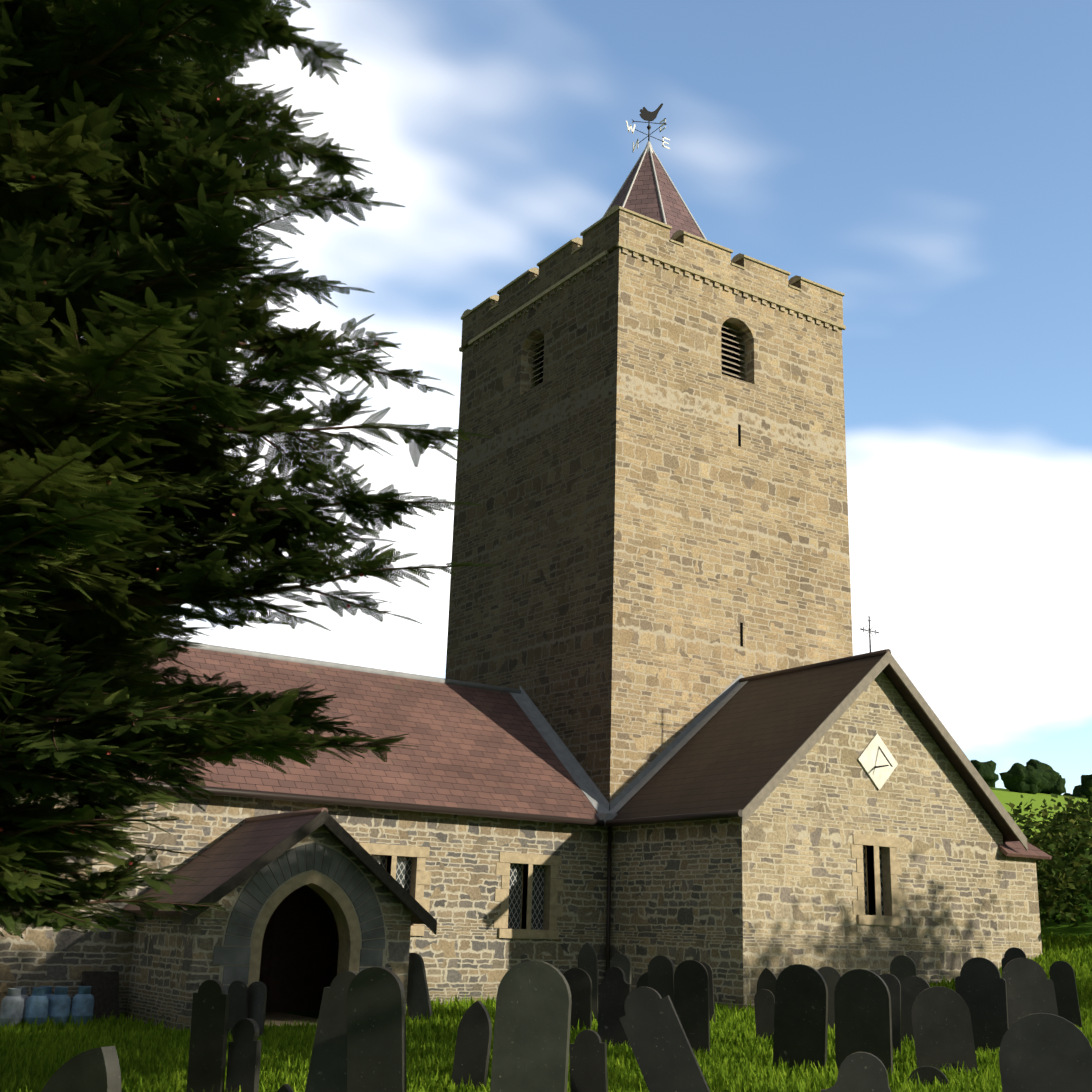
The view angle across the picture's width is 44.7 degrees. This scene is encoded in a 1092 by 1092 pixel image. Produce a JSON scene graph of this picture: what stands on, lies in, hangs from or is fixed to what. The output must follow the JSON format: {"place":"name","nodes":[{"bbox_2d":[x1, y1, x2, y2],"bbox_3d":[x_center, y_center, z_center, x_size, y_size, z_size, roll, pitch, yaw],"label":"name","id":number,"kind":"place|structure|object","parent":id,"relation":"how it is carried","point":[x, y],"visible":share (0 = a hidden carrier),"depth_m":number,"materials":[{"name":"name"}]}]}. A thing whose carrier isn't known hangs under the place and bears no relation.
{"place":"outdoors","nodes":[
{"label":"outdoors","id":0,"kind":"place"},
{"bbox_2d":[0,0,498,938],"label":"yew tree","id":1,"kind":"object","parent":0,"point":[98,144],"depth_m":9.59,"materials":[{"name":"green plant"}]},
{"bbox_2d":[0,65,377,885],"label":"yew tree berries","id":2,"kind":"object","parent":1,"relation":"attached to","point":[110,481],"visible":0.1,"depth_m":9.56,"materials":[{"name":"red plant"}]},
{"bbox_2d":[0,931,1091,1091],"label":"grass","id":3,"kind":"structure","parent":0,"point":[35,1057],"depth_m":15.02,"materials":[{"name":"green plant"}]},
{"bbox_2d":[8,787,1091,1066],"bbox_3d":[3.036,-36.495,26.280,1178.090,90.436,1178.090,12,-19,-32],"label":"ground","id":4,"kind":"structure","parent":0,"point":[1016,799],"depth_m":46.66,"materials":[{"name":"green plant"}]},
{"bbox_2d":[0,983,10,1007],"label":"pallet","id":5,"kind":"object","parent":4,"relation":"on","point":[3,989],"visible":0.36,"depth_m":19.46,"materials":[{"name":"brown wood"}]},
{"bbox_2d":[0,988,23,1027],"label":"gas cylinder","id":6,"kind":"object","parent":4,"relation":"on","point":[12,1007],"visible":0.79,"depth_m":18.89,"materials":[{"name":"metal"}]},
{"bbox_2d":[14,987,28,1024],"bbox_3d":[-7.683,6.712,19.316,0.318,0.560,0.318,12,-19,-32],"label":"gas cylinder","id":7,"kind":"object","parent":4,"relation":"on","point":[24,996],"visible":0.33,"depth_m":19.30,"materials":[{"name":"blue metal"}]},
{"bbox_2d":[24,988,48,1024],"bbox_3d":[-7.334,6.661,19.122,0.318,0.560,0.318,12,-19,-32],"label":"gas cylinder","id":8,"kind":"object","parent":4,"relation":"on","point":[37,1004],"visible":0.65,"depth_m":19.02,"materials":[{"name":"paint"}]},
{"bbox_2d":[39,986,52,998],"bbox_3d":[-7.375,6.756,19.479,0.318,0.560,0.318,12,-19,-32],"label":"gas cylinder","id":9,"kind":"object","parent":4,"relation":"on","point":[48,994],"visible":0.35,"depth_m":19.48,"materials":[{"name":"paint"}]},
{"bbox_2d":[47,987,70,1025],"bbox_3d":[-7.089,6.715,19.326,0.318,0.560,0.318,12,-19,-32],"label":"gas cylinder","id":10,"kind":"object","parent":4,"relation":"on","point":[59,1004],"visible":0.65,"depth_m":19.22,"materials":[{"name":"paint"}]},
{"bbox_2d":[41,1046,120,1091],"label":"headstone","id":11,"kind":"object","parent":4,"relation":"on","point":[95,1070],"visible":1,"depth_m":9.74,"materials":[{"name":"stone"}]},
{"bbox_2d":[70,986,93,1025],"bbox_3d":[-6.789,6.749,19.449,0.318,0.560,0.318,12,-19,-32],"label":"gas cylinder","id":12,"kind":"object","parent":4,"relation":"on","point":[82,1006],"visible":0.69,"depth_m":19.34,"materials":[{"name":"paint"}]},
{"bbox_2d":[82,971,118,1019],"bbox_3d":[-6.748,6.837,20.124,0.550,0.737,0.362,12,-19,-32],"label":"leaning board","id":13,"kind":"object","parent":4,"relation":"on","point":[104,985],"visible":0.6,"depth_m":20.17,"materials":[{"name":"brown wood"}]},
{"bbox_2d":[186,979,229,1091],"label":"headstone","id":14,"kind":"object","parent":4,"relation":"on","point":[208,1037],"visible":1,"depth_m":11.86,"materials":[{"name":"stone"}]},
{"bbox_2d":[227,980,247,1035],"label":"headstone","id":15,"kind":"object","parent":4,"relation":"on","point":[238,1002],"visible":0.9,"depth_m":17.70,"materials":[{"name":"stone"}]},
{"bbox_2d":[225,1019,261,1091],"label":"headstone","id":16,"kind":"object","parent":4,"relation":"on","point":[243,1060],"visible":1,"depth_m":11.79,"materials":[{"name":"stone"}]},
{"bbox_2d":[248,981,266,1037],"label":"headstone","id":17,"kind":"object","parent":4,"relation":"on","point":[257,994],"visible":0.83,"depth_m":17.74,"materials":[{"name":"stone"}]},
{"bbox_2d":[121,808,436,1031],"bbox_3d":[-4.206,6.224,20.446,4.000,4.152,3.081,12,-19,-32],"label":"porch","id":18,"kind":"object","parent":4,"relation":"on","point":[314,902],"visible":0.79,"depth_m":19.96,"materials":[{"name":"stone"}]},
{"bbox_2d":[277,1084,293,1091],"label":"headstone","id":19,"kind":"object","parent":4,"relation":"on","point":[285,1088],"visible":1,"depth_m":10.68,"materials":[{"name":"stone"}]},
{"bbox_2d":[305,971,357,1091],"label":"headstone","id":20,"kind":"object","parent":4,"relation":"on","point":[327,1072],"visible":0.62,"depth_m":10.51,"materials":[{"name":"stone"}]},
{"bbox_2d":[347,967,406,1091],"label":"headstone","id":21,"kind":"object","parent":4,"relation":"on","point":[376,1030],"visible":1,"depth_m":10.21,"materials":[{"name":"stone"}]},
{"bbox_2d":[407,953,431,1019],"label":"headstone","id":22,"kind":"object","parent":4,"relation":"on","point":[418,1000],"visible":0.58,"depth_m":20.21,"materials":[{"name":"stone"}]},
{"bbox_2d":[451,1000,491,1091],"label":"headstone","id":23,"kind":"object","parent":4,"relation":"on","point":[473,1047],"visible":1,"depth_m":12.61,"materials":[{"name":"stone"}]},
{"bbox_2d":[0,248,1041,1015],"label":"church walls","id":24,"kind":"structure","parent":4,"relation":"on","point":[652,528],"depth_m":27.99,"materials":[{"name":"beige stone"}]},
{"bbox_2d":[0,637,1051,972],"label":"church roofs","id":25,"kind":"structure","parent":24,"relation":"on","point":[742,745],"depth_m":25.93,"materials":[{"name":"brown tile"}]},
{"bbox_2d":[459,205,845,351],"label":"parapet","id":26,"kind":"structure","parent":24,"relation":"on","point":[615,227],"depth_m":31.87,"materials":[{"name":"stone"}]},
{"bbox_2d":[602,141,706,239],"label":"spire roof","id":27,"kind":"structure","parent":26,"relation":"on","point":[648,189],"depth_m":34.67,"materials":[{"name":"tile"}]},
{"bbox_2d":[626,103,669,151],"bbox_3d":[2.793,-11.522,36.247,1.073,1.408,1.079,-2,-16,12],"label":"weather vane","id":28,"kind":"object","parent":27,"relation":"on","point":[645,114],"visible":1,"depth_m":36.31,"materials":[{"name":"black metal"}]},
{"bbox_2d":[860,616,878,651],"bbox_3d":[6.375,1.774,26.131,0.540,0.830,0.100,12,-19,-32],"label":"gable cross","id":29,"kind":"object","parent":24,"relation":"on","point":[869,629],"visible":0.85,"depth_m":26.13,"materials":[{"name":"black metal"}]},
{"bbox_2d":[490,960,571,1091],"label":"headstone","id":30,"kind":"object","parent":4,"relation":"on","point":[531,1042],"visible":1,"depth_m":9.79,"materials":[{"name":"stone"}]},
{"bbox_2d":[563,968,591,1030],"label":"headstone","id":31,"kind":"object","parent":4,"relation":"on","point":[579,980],"visible":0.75,"depth_m":18.43,"materials":[{"name":"stone"}]},
{"bbox_2d":[578,942,597,1021],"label":"headstone","id":32,"kind":"object","parent":4,"relation":"on","point":[587,960],"visible":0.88,"depth_m":20.08,"materials":[{"name":"stone"}]},
{"bbox_2d":[570,1029,607,1091],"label":"headstone","id":33,"kind":"object","parent":4,"relation":"on","point":[588,1060],"visible":1,"depth_m":10.65,"materials":[{"name":"stone"}]},
{"bbox_2d":[598,967,631,1048],"bbox_3d":[0.855,5.829,16.440,0.471,1.173,0.209,-6,-18,24],"label":"headstone","id":34,"kind":"object","parent":4,"relation":"on","point":[614,988],"visible":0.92,"depth_m":16.47,"materials":[{"name":"stone"}]},
{"bbox_2d":[610,954,631,983],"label":"headstone","id":35,"kind":"object","parent":4,"relation":"on","point":[623,962],"visible":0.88,"depth_m":19.56,"materials":[{"name":"stone"}]},
{"bbox_2d":[636,972,647,987],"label":"headstone","id":36,"kind":"object","parent":4,"relation":"on","point":[642,980],"visible":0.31,"depth_m":17.29,"materials":[{"name":"stone"}]},
{"bbox_2d":[648,955,674,1005],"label":"headstone","id":37,"kind":"object","parent":4,"relation":"on","point":[661,970],"visible":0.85,"depth_m":16.15,"materials":[{"name":"stone"}]},
{"bbox_2d":[619,987,709,1091],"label":"headstone","id":38,"kind":"object","parent":4,"relation":"on","point":[664,1054],"visible":1,"depth_m":10.27,"materials":[{"name":"stone"}]},
{"bbox_2d":[674,960,709,1054],"bbox_3d":[1.725,5.562,15.691,0.414,1.280,0.122,-4,-17,19],"label":"headstone","id":39,"kind":"object","parent":4,"relation":"on","point":[691,992],"visible":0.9,"depth_m":15.69,"materials":[{"name":"stone"}]},
{"bbox_2d":[700,962,714,1022],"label":"headstone","id":40,"kind":"object","parent":4,"relation":"on","point":[711,990],"visible":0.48,"depth_m":19.79,"materials":[{"name":"stone"}]},
{"bbox_2d":[754,989,774,1040],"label":"headstone","id":41,"kind":"object","parent":4,"relation":"on","point":[764,1002],"visible":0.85,"depth_m":17.21,"materials":[{"name":"stone"}]},
{"bbox_2d":[756,968,776,997],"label":"headstone","id":42,"kind":"object","parent":4,"relation":"on","point":[767,979],"visible":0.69,"depth_m":20.15,"materials":[{"name":"stone"}]},
{"bbox_2d":[773,964,827,1073],"bbox_3d":[2.708,5.155,14.172,0.633,1.323,0.180,-6,-18,25],"label":"headstone","id":43,"kind":"object","parent":4,"relation":"on","point":[801,1014],"visible":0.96,"depth_m":14.15,"materials":[{"name":"stone"}]},
{"bbox_2d":[817,966,840,1029],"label":"headstone","id":44,"kind":"object","parent":4,"relation":"on","point":[831,976],"visible":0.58,"depth_m":18.62,"materials":[{"name":"stone"}]},
{"bbox_2d":[821,1052,890,1091],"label":"headstone","id":45,"kind":"object","parent":4,"relation":"on","point":[862,1072],"visible":1,"depth_m":9.50,"materials":[{"name":"stone"}]},
{"bbox_2d":[834,969,892,1076],"bbox_3d":[3.266,5.030,13.675,0.595,1.284,0.171,-6,-18,26],"label":"headstone","id":46,"kind":"object","parent":4,"relation":"on","point":[862,1009],"visible":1,"depth_m":13.68,"materials":[{"name":"stone"}]},
{"bbox_2d":[879,973,900,1054],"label":"headstone","id":47,"kind":"object","parent":4,"relation":"on","point":[892,982],"visible":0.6,"depth_m":15.51,"materials":[{"name":"stone"}]},
{"bbox_2d":[890,955,916,981],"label":"headstone","id":48,"kind":"object","parent":4,"relation":"on","point":[902,967],"visible":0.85,"depth_m":20.78,"materials":[{"name":"stone"}]},
{"bbox_2d":[900,976,929,1045],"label":"headstone","id":49,"kind":"object","parent":4,"relation":"on","point":[913,988],"visible":0.31,"depth_m":16.80,"materials":[{"name":"stone"}]},
{"bbox_2d":[907,1066,948,1086],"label":"headstone","id":50,"kind":"object","parent":4,"relation":"on","point":[929,1074],"visible":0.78,"depth_m":12.79,"materials":[{"name":"stone"}]},
{"bbox_2d":[911,986,977,1073],"bbox_3d":[4.183,5.201,13.912,0.659,1.110,0.091,-3,-17,15],"label":"headstone","id":51,"kind":"object","parent":4,"relation":"on","point":[942,1026],"visible":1,"depth_m":13.91,"materials":[{"name":"stone"}]},
{"bbox_2d":[955,957,1008,1055],"bbox_3d":[5.209,5.598,15.857,0.587,1.311,0.124,-6,-18,25],"label":"headstone","id":52,"kind":"object","parent":4,"relation":"on","point":[980,986],"visible":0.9,"depth_m":15.85,"materials":[{"name":"stone"}]},
{"bbox_2d":[1001,947,1025,971],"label":"headstone","id":53,"kind":"object","parent":4,"relation":"on","point":[1012,953],"visible":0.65,"depth_m":21.15,"materials":[{"name":"stone"}]},
{"bbox_2d":[1002,958,1057,1026],"bbox_3d":[6.084,5.854,16.695,0.742,1.291,0.228,-2,-17,15],"label":"headstone","id":54,"kind":"object","parent":4,"relation":"on","point":[1030,987],"visible":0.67,"depth_m":16.75,"materials":[{"name":"stone"}]},
{"bbox_2d":[970,759,1091,797],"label":"trees","id":55,"kind":"object","parent":4,"relation":"on","point":[1033,776],"depth_m":497.81,"materials":[{"name":"green plant"}]},
{"bbox_2d":[999,1013,1091,1091],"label":"headstone","id":56,"kind":"object","parent":4,"relation":"on","point":[1043,1052],"visible":1,"depth_m":11.40,"materials":[{"name":"stone"}]},
{"bbox_2d":[1005,787,1091,926],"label":"hedge","id":57,"kind":"object","parent":4,"relation":"on","point":[1056,836],"visible":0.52,"depth_m":29.95,"materials":[{"name":"green plant"}]},
{"bbox_2d":[1049,961,1081,1027],"bbox_3d":[7.331,6.438,18.695,0.397,1.139,0.081,-6,-18,24],"label":"headstone","id":58,"kind":"object","parent":4,"relation":"on","point":[1062,975],"visible":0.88,"depth_m":18.70,"materials":[{"name":"stone"}]},
{"bbox_2d":[83,0,1091,794],"label":"sky","id":59,"kind":"structure","parent":0,"point":[927,164],"materials":[{"name":"blue"}]}
]}

